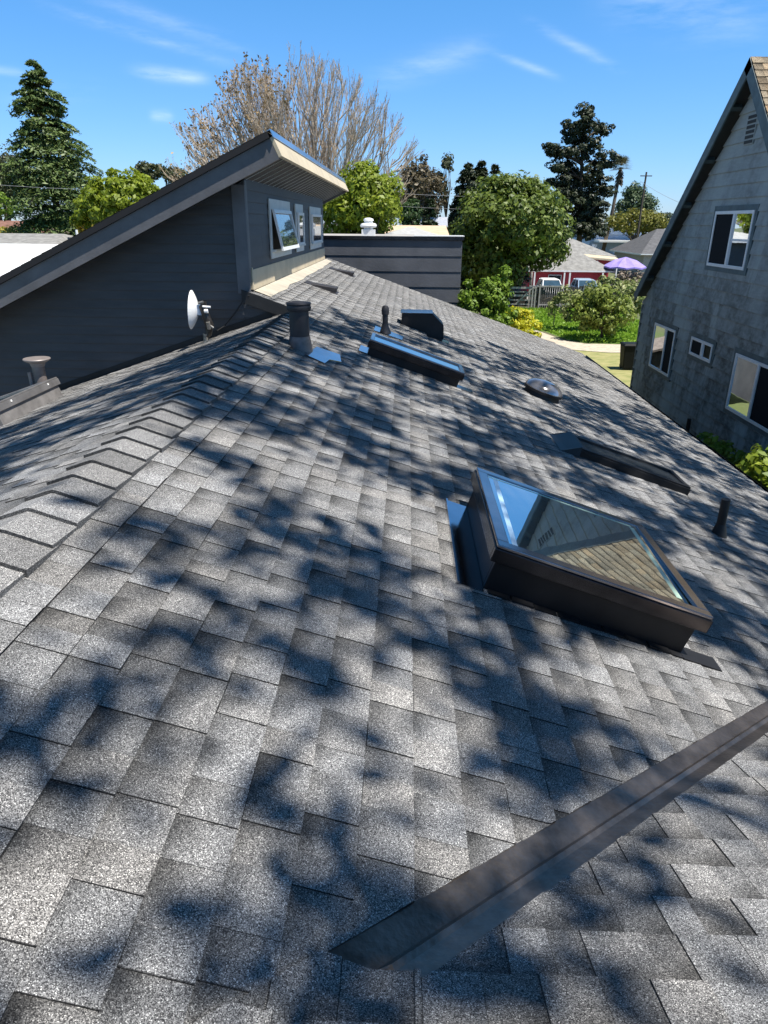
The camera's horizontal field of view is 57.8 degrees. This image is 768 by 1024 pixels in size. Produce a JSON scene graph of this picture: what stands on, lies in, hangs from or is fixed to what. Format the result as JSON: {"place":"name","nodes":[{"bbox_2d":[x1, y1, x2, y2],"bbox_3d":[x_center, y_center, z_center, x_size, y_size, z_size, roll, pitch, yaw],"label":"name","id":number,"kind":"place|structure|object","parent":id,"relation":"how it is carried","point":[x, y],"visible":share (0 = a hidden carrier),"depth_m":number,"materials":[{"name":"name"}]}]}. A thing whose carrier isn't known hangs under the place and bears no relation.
{"place":"outdoors","nodes":[
{"label":"outdoors","id":0,"kind":"place"},
{"bbox_2d":[0,221,41,231],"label":"brown roofed house","id":1,"kind":"structure","parent":0,"point":[5,223],"depth_m":73.38,"materials":[{"name":"white paint"}]},
{"bbox_2d":[0,233,72,243],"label":"grey roofed house","id":2,"kind":"structure","parent":0,"point":[18,238],"depth_m":40.27,"materials":[{"name":"white paint"}]},
{"bbox_2d":[0,0,767,226],"label":"sky","id":3,"kind":"structure","parent":0,"point":[492,81],"materials":[{"name":"blue"}]},
{"bbox_2d":[385,225,448,234],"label":"tan roofed house","id":4,"kind":"structure","parent":0,"point":[440,230],"depth_m":42.99,"materials":[{"name":"white paint"}]},
{"bbox_2d":[323,225,639,352],"bbox_3d":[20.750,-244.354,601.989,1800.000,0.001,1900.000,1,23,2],"label":"ground","id":5,"kind":"structure","parent":0,"point":[610,274],"depth_m":38.50,"materials":[{"name":"green plant"}]},
{"bbox_2d":[0,191,21,220],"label":"broadleaf tree","id":6,"kind":"object","parent":5,"relation":"on","point":[10,210],"visible":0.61,"depth_m":83.23,"materials":[{"name":"green plant"}]},
{"bbox_2d":[0,225,29,232],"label":"golden bush","id":7,"kind":"object","parent":5,"relation":"on","point":[3,228],"visible":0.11,"depth_m":57.99,"materials":[{"name":"yellow plant"}]},
{"bbox_2d":[0,143,29,208],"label":"broadleaf tree","id":8,"kind":"object","parent":5,"relation":"on","point":[3,160],"visible":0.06,"depth_m":101.89,"materials":[{"name":"green plant"}]},
{"bbox_2d":[0,152,39,220],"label":"broadleaf tree","id":9,"kind":"object","parent":5,"relation":"on","point":[3,189],"visible":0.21,"depth_m":88.94,"materials":[{"name":"green plant"}]},
{"bbox_2d":[0,244,57,275],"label":"white roofed block","id":10,"kind":"structure","parent":5,"relation":"on","point":[13,256],"depth_m":33.49,"materials":[{"name":"paint"}]},
{"bbox_2d":[0,58,104,235],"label":"cedar tree","id":11,"kind":"object","parent":5,"relation":"on","point":[52,173],"visible":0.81,"depth_m":53.02,"materials":[{"name":"green plant"}]},
{"bbox_2d":[76,218,92,232],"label":"golden bush","id":12,"kind":"object","parent":5,"relation":"on","point":[80,229],"visible":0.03,"depth_m":46.34,"materials":[{"name":"yellow plant"}]},
{"bbox_2d":[69,166,159,229],"bbox_3d":[-15.289,-16.052,41.589,6.331,8.451,5.146,1,23,2],"label":"broadleaf tree","id":13,"kind":"object","parent":5,"relation":"on","point":[95,203],"visible":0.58,"depth_m":39.24,"materials":[{"name":"green plant"}]},
{"bbox_2d":[130,160,165,182],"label":"flat topped tree","id":14,"kind":"object","parent":5,"relation":"on","point":[147,168],"visible":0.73,"depth_m":126.14,"materials":[{"name":"green plant"}]},
{"bbox_2d":[0,129,347,395],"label":"clerestory wing","id":15,"kind":"structure","parent":5,"relation":"on","point":[218,234],"depth_m":8.34,"materials":[{"name":"grey wood"}]},
{"bbox_2d":[216,295,248,330],"bbox_3d":[-1.826,-2.376,8.277,0.427,0.390,0.209,-11,25,-26],"label":"cable","id":16,"kind":"object","parent":15,"relation":"attached to","point":[231,316],"visible":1,"depth_m":8.34,"materials":[{"name":"black rubber"}]},
{"bbox_2d":[268,198,299,258],"bbox_3d":[-1.425,-4.115,10.106,0.168,0.750,1.720,1,23,2],"label":"window","id":17,"kind":"structure","parent":15,"relation":"in","point":[282,231],"depth_m":9.83,"materials":[{"name":"glass"}]},
{"bbox_2d":[294,204,305,251],"bbox_3d":[-1.420,-4.829,11.835,0.060,0.740,0.860,1,23,2],"label":"window","id":18,"kind":"structure","parent":15,"relation":"in","point":[298,208],"depth_m":11.73,"materials":[{"name":"white plastic"}]},
{"bbox_2d":[309,206,322,249],"bbox_3d":[-1.348,-5.677,13.907,0.060,0.755,1.740,1,23,2],"label":"window","id":19,"kind":"structure","parent":15,"relation":"in","point":[315,217],"depth_m":13.66,"materials":[{"name":"white plastic"}]},
{"bbox_2d":[161,166,188,184],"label":"flat topped tree","id":20,"kind":"object","parent":5,"relation":"on","point":[172,174],"visible":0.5,"depth_m":126.31,"materials":[{"name":"green plant"}]},
{"bbox_2d":[158,41,423,232],"bbox_3d":[-3.949,-13.712,31.355,11.536,12.202,6.792,1,23,2],"label":"bare tree","id":21,"kind":"object","parent":5,"relation":"on","point":[261,123],"visible":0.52,"depth_m":29.22,"materials":[{"name":"brown plant"}]},
{"bbox_2d":[323,159,405,233],"bbox_3d":[-0.909,-10.241,28.802,3.564,7.802,3.968,1,23,2],"label":"broadleaf tree","id":22,"kind":"object","parent":5,"relation":"on","point":[371,192],"visible":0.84,"depth_m":26.92,"materials":[{"name":"green plant"}]},
{"bbox_2d":[0,258,767,1023],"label":"shingled house","id":23,"kind":"structure","parent":5,"relation":"on","point":[298,724],"depth_m":2.14,"materials":[{"name":"grey"}]},
{"bbox_2d":[0,377,62,425],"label":"skylight","id":24,"kind":"object","parent":23,"relation":"on","point":[14,405],"visible":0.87,"depth_m":7.13,"materials":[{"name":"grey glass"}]},
{"bbox_2d":[22,356,50,385],"bbox_3d":[-3.904,-1.491,7.913,0.291,0.528,0.291,1,23,2],"label":"capped pipe","id":25,"kind":"object","parent":23,"relation":"on","point":[37,364],"visible":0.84,"depth_m":7.82,"materials":[{"name":"grey metal"}]},
{"bbox_2d":[188,290,214,344],"bbox_3d":[-2.104,-2.242,8.043,0.288,0.616,0.434,1,23,2],"label":"satellite dish","id":26,"kind":"object","parent":23,"relation":"on","point":[196,308],"visible":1,"depth_m":7.96,"materials":[{"name":"white paint"}]},
{"bbox_2d":[286,301,340,363],"bbox_3d":[-0.644,-1.649,6.380,0.499,0.544,0.600,1,23,2],"label":"flue pipe","id":27,"kind":"object","parent":23,"relation":"on","point":[299,338],"visible":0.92,"depth_m":6.31,"materials":[{"name":"grey metal"}]},
{"bbox_2d":[304,280,338,293],"bbox_3d":[-0.965,-3.575,10.954,0.540,0.078,0.400,19,22,-6],"label":"slant vent","id":28,"kind":"object","parent":23,"relation":"on","point":[331,288],"visible":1,"depth_m":10.84,"materials":[{"name":"grey metal"}]},
{"bbox_2d":[329,267,354,276],"bbox_3d":[-0.848,-4.976,14.322,0.540,0.078,0.400,19,22,-6],"label":"slant vent","id":29,"kind":"object","parent":23,"relation":"on","point":[349,273],"visible":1,"depth_m":14.20,"materials":[{"name":"grey metal"}]},
{"bbox_2d":[374,305,403,339],"bbox_3d":[0.069,-2.456,9.005,0.380,0.411,0.410,1,23,2],"label":"vent pipe","id":30,"kind":"object","parent":23,"relation":"on","point":[384,328],"visible":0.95,"depth_m":9.02,"materials":[{"name":"grey metal"}]},
{"bbox_2d":[359,332,472,393],"bbox_3d":[0.369,-1.617,7.474,1.280,0.175,0.480,19,22,-6],"label":"skylight","id":31,"kind":"object","parent":23,"relation":"on","point":[407,357],"visible":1,"depth_m":7.28,"materials":[{"name":"brown metal"}]},
{"bbox_2d":[401,309,448,343],"bbox_3d":[0.609,-2.770,10.384,0.729,0.405,0.732,1,23,2],"label":"box vent","id":32,"kind":"object","parent":23,"relation":"on","point":[429,323],"visible":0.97,"depth_m":10.31,"materials":[{"name":"grey metal"}]},
{"bbox_2d":[524,378,561,403],"bbox_3d":[2.017,-1.554,8.765,0.502,0.205,0.502,19,22,-6],"label":"tubular skylight","id":33,"kind":"object","parent":23,"relation":"on","point":[545,390],"visible":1,"depth_m":8.60,"materials":[{"name":"plastic"}]},
{"bbox_2d":[445,467,721,671],"bbox_3d":[1.011,0.229,3.655,1.335,0.245,1.085,19,22,-6],"label":"skylight","id":34,"kind":"object","parent":23,"relation":"on","point":[520,543],"visible":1,"depth_m":3.30,"materials":[{"name":"glass"}]},
{"bbox_2d":[550,432,690,495],"bbox_3d":[2.248,-0.493,6.641,1.300,0.100,0.560,19,22,-6],"label":"skylight","id":35,"kind":"object","parent":23,"relation":"on","point":[578,446],"visible":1,"depth_m":6.49,"materials":[{"name":"glass"}]},
{"bbox_2d":[712,498,730,538],"bbox_3d":[2.687,0.052,5.531,0.130,0.330,0.130,1,23,2],"label":"vent pipe","id":36,"kind":"object","parent":23,"relation":"on","point":[719,529],"visible":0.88,"depth_m":5.51,"materials":[{"name":"black metal"}]},
{"bbox_2d":[323,234,464,306],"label":"flat roofed block","id":37,"kind":"structure","parent":5,"relation":"on","point":[429,265],"depth_m":17.50,"materials":[{"name":"grey paint"}]},
{"bbox_2d":[360,218,376,235],"bbox_3d":[-0.400,-7.343,17.982,0.425,0.475,0.425,1,23,2],"label":"roof turret vent","id":38,"kind":"object","parent":37,"relation":"on","point":[368,225],"visible":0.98,"depth_m":17.85,"materials":[{"name":"white metal"}]},
{"bbox_2d":[397,198,423,224],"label":"broadleaf tree","id":39,"kind":"object","parent":5,"relation":"on","point":[411,212],"visible":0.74,"depth_m":70.92,"materials":[{"name":"green plant"}]},
{"bbox_2d":[385,227,436,234],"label":"hip roofed house","id":40,"kind":"structure","parent":5,"relation":"on","point":[410,230],"depth_m":27.70,"materials":[{"name":"grey paint"}]},
{"bbox_2d":[390,154,451,224],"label":"broadleaf tree","id":41,"kind":"object","parent":5,"relation":"on","point":[424,182],"visible":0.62,"depth_m":76.63,"materials":[{"name":"brown plant"}]},
{"bbox_2d":[420,198,438,225],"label":"conifer tree","id":42,"kind":"object","parent":5,"relation":"on","point":[429,208],"visible":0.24,"depth_m":67.65,"materials":[{"name":"green plant"}]},
{"bbox_2d":[430,217,447,226],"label":"outbuilding","id":43,"kind":"structure","parent":5,"relation":"on","point":[442,221],"depth_m":77.80,"materials":[{"name":"white stone"}]},
{"bbox_2d":[433,151,453,227],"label":"palm tree","id":44,"kind":"object","parent":5,"relation":"on","point":[446,162],"visible":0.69,"depth_m":78.87,"materials":[{"name":"green plant"}]},
{"bbox_2d":[447,162,480,233],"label":"conifer tree","id":45,"kind":"object","parent":5,"relation":"on","point":[467,178],"visible":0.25,"depth_m":89.79,"materials":[{"name":"green plant"}]},
{"bbox_2d":[473,159,488,183],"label":"conifer tree","id":46,"kind":"object","parent":5,"relation":"on","point":[482,171],"visible":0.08,"depth_m":91.83,"materials":[{"name":"green plant"}]},
{"bbox_2d":[456,264,519,325],"bbox_3d":[2.623,-3.973,17.987,1.636,4.571,1.217,1,23,2],"label":"leafy shrub","id":47,"kind":"object","parent":5,"relation":"on","point":[487,304],"visible":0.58,"depth_m":17.27,"materials":[{"name":"green plant"}]},
{"bbox_2d":[489,163,500,174],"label":"conifer tree","id":48,"kind":"object","parent":5,"relation":"on","point":[495,167],"visible":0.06,"depth_m":98.31,"materials":[{"name":"green plant"}]},
{"bbox_2d":[460,263,531,298],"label":"hedge tree","id":49,"kind":"object","parent":5,"relation":"on","point":[463,286],"visible":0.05,"depth_m":52.27,"materials":[{"name":"green plant"}]},
{"bbox_2d":[490,292,526,305],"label":"backing fence","id":50,"kind":"object","parent":5,"relation":"on","point":[518,297],"visible":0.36,"depth_m":49.02,"materials":[{"name":"grey wood"}]},
{"bbox_2d":[448,169,575,290],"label":"broadleaf tree","id":51,"kind":"object","parent":5,"relation":"on","point":[518,227],"visible":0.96,"depth_m":47.82,"materials":[{"name":"green plant"}]},
{"bbox_2d":[503,287,536,307],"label":"rail gate","id":52,"kind":"structure","parent":5,"relation":"on","point":[531,296],"depth_m":48.24,"materials":[{"name":"grey wood"}]},
{"bbox_2d":[506,305,542,337],"bbox_3d":[6.839,-9.346,34.706,2.082,1.762,2.010,1,23,2],"label":"leafy shrub","id":53,"kind":"object","parent":5,"relation":"on","point":[525,324],"visible":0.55,"depth_m":34.37,"materials":[{"name":"yellow plant"}]},
{"bbox_2d":[520,238,615,290],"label":"red house","id":54,"kind":"structure","parent":5,"relation":"on","point":[579,263],"depth_m":58.45,"materials":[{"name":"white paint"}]},
{"bbox_2d":[548,275,561,281],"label":"window","id":55,"kind":"structure","parent":54,"relation":"in","point":[559,277],"depth_m":58.42,"materials":[{"name":"glass"}]},
{"bbox_2d":[540,101,621,241],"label":"pine tree","id":56,"kind":"object","parent":5,"relation":"on","point":[587,203],"visible":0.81,"depth_m":83.78,"materials":[{"name":"green plant"}]},
{"bbox_2d":[527,284,643,307],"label":"board fence","id":57,"kind":"object","parent":5,"relation":"on","point":[546,291],"visible":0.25,"depth_m":48.53,"materials":[{"name":"wood"}]},
{"bbox_2d":[585,254,617,284],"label":"patio awning","id":58,"kind":"object","parent":5,"relation":"on","point":[607,258],"visible":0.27,"depth_m":63.24,"materials":[{"name":"beige fabric"}]},
{"bbox_2d":[574,350,631,386],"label":"dry grass","id":59,"kind":"structure","parent":5,"relation":"on","point":[609,362],"depth_m":29.77,"materials":[{"name":"yellow plant"}]},
{"bbox_2d":[619,342,635,368],"bbox_3d":[10.034,-6.374,28.452,0.742,1.070,0.751,1,23,2],"label":"wheelie bin","id":60,"kind":"object","parent":59,"relation":"on","point":[627,351],"visible":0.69,"depth_m":28.20,"materials":[{"name":"plastic"}]},
{"bbox_2d":[573,228,647,256],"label":"warehouse","id":61,"kind":"structure","parent":5,"relation":"on","point":[615,239],"depth_m":112.59,"materials":[{"name":"white paint"}]},
{"bbox_2d":[601,155,633,255],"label":"palm tree","id":62,"kind":"object","parent":5,"relation":"on","point":[620,173],"visible":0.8,"depth_m":107.22,"materials":[{"name":"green plant"}]},
{"bbox_2d":[603,207,669,240],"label":"broadleaf tree","id":63,"kind":"object","parent":5,"relation":"on","point":[650,221],"visible":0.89,"depth_m":101.15,"materials":[{"name":"green plant"}]},
{"bbox_2d":[614,180,662,239],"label":"broadleaf tree","id":64,"kind":"object","parent":5,"relation":"on","point":[632,194],"visible":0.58,"depth_m":109.00,"materials":[{"name":"green plant"}]},
{"bbox_2d":[636,172,651,237],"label":"utility pole","id":65,"kind":"object","parent":5,"relation":"on","point":[640,213],"visible":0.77,"depth_m":97.70,"materials":[{"name":"brown wood"}]},
{"bbox_2d":[661,212,672,228],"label":"broadleaf tree","id":66,"kind":"object","parent":5,"relation":"on","point":[670,215],"visible":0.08,"depth_m":117.76,"materials":[{"name":"green plant"}]},
{"bbox_2d":[696,432,727,459],"bbox_3d":[6.116,-0.565,13.361,1.078,1.884,1.020,10,25,22],"label":"leafy plant","id":67,"kind":"object","parent":5,"relation":"on","point":[704,435],"visible":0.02,"depth_m":13.20,"materials":[{"name":"green plant"}]},
{"bbox_2d":[703,435,749,458],"bbox_3d":[5.936,-0.384,12.637,1.047,2.109,1.144,1,23,2],"label":"leafy plant","id":68,"kind":"object","parent":5,"relation":"on","point":[720,447],"visible":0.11,"depth_m":12.19,"materials":[{"name":"green plant"}]},
{"bbox_2d":[728,449,767,488],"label":"leafy plant","id":69,"kind":"object","parent":5,"relation":"on","point":[735,461],"visible":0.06,"depth_m":11.60,"materials":[{"name":"green plant"}]},
{"bbox_2d":[736,443,767,489],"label":"leafy plant","id":70,"kind":"object","parent":5,"relation":"on","point":[753,466],"visible":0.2,"depth_m":10.69,"materials":[{"name":"green plant"}]},
{"bbox_2d":[500,306,638,343],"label":"lawn","id":71,"kind":"structure","parent":0,"point":[585,333],"depth_m":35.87,"materials":[{"name":"plant"}]},
{"bbox_2d":[546,275,645,321],"bbox_3d":[11.507,-11.276,37.797,5.274,3.006,2.613,6,23,12],"label":"garden bush","id":72,"kind":"object","parent":71,"relation":"on","point":[625,287],"visible":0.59,"depth_m":37.51,"materials":[{"name":"green plant"}]},
{"bbox_2d":[570,283,637,337],"bbox_3d":[10.947,-10.035,35.034,3.157,2.857,2.413,1,23,2],"label":"garden bush","id":73,"kind":"object","parent":71,"relation":"on","point":[587,314],"visible":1,"depth_m":34.67,"materials":[{"name":"green plant"}]},
{"bbox_2d":[533,330,620,352],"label":"path","id":74,"kind":"structure","parent":0,"point":[614,348],"depth_m":34.08,"materials":[{"name":"beige concrete"}]},
{"bbox_2d":[609,229,664,275],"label":"dark roofed house","id":75,"kind":"structure","parent":0,"point":[641,249],"depth_m":81.28,"materials":[{"name":"white paint"}]},
{"bbox_2d":[630,57,767,477],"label":"weathered house","id":76,"kind":"structure","parent":0,"point":[700,363],"depth_m":14.42,"materials":[{"name":"grey wood"}]},
{"bbox_2d":[647,318,678,381],"bbox_3d":[7.022,-4.122,17.590,0.052,1.310,1.700,1,23,2],"label":"window","id":77,"kind":"structure","parent":76,"relation":"in","point":[664,335],"depth_m":17.50,"materials":[{"name":"glass"}]},
{"bbox_2d":[687,331,716,368],"bbox_3d":[6.950,-3.570,15.259,0.052,0.580,1.390,1,23,2],"label":"window","id":78,"kind":"structure","parent":76,"relation":"in","point":[701,349],"depth_m":15.18,"materials":[{"name":"white plastic"}]},
{"bbox_2d":[704,204,759,275],"bbox_3d":[6.954,-5.486,14.007,0.052,1.260,1.990,1,23,2],"label":"window","id":79,"kind":"structure","parent":76,"relation":"in","point":[733,228],"depth_m":13.88,"materials":[{"name":"black glass"}]},
{"bbox_2d":[723,347,767,437],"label":"window","id":80,"kind":"structure","parent":76,"relation":"in","point":[746,399],"depth_m":13.08,"materials":[{"name":"glass"}]},
{"label":"driveway","id":81,"kind":"structure","parent":0,"visible":0},
{"bbox_2d":[523,172,553,294],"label":"broadleaf tree","id":82,"kind":"object","parent":81,"relation":"on","point":[531,272],"visible":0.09,"depth_m":53.87,"materials":[{"name":"green plant"}]},
{"bbox_2d":[536,278,563,297],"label":"parked car","id":83,"kind":"object","parent":81,"relation":"on","point":[549,281],"visible":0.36,"depth_m":53.72,"materials":[{"name":"white paint"}]},
{"bbox_2d":[569,278,596,289],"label":"parked car","id":84,"kind":"object","parent":81,"relation":"on","point":[577,282],"visible":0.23,"depth_m":53.76,"materials":[{"name":"blue paint"}]},
{"bbox_2d":[604,257,646,269],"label":"patio umbrella","id":85,"kind":"object","parent":81,"relation":"on","point":[625,263],"visible":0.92,"depth_m":56.95,"materials":[{"name":"purple fabric"}]},
{"bbox_2d":[610,270,643,284],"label":"flowering shrub","id":86,"kind":"object","parent":81,"relation":"on","point":[622,276],"visible":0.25,"depth_m":56.71,"materials":[{"name":"pink plant"}]}
]}

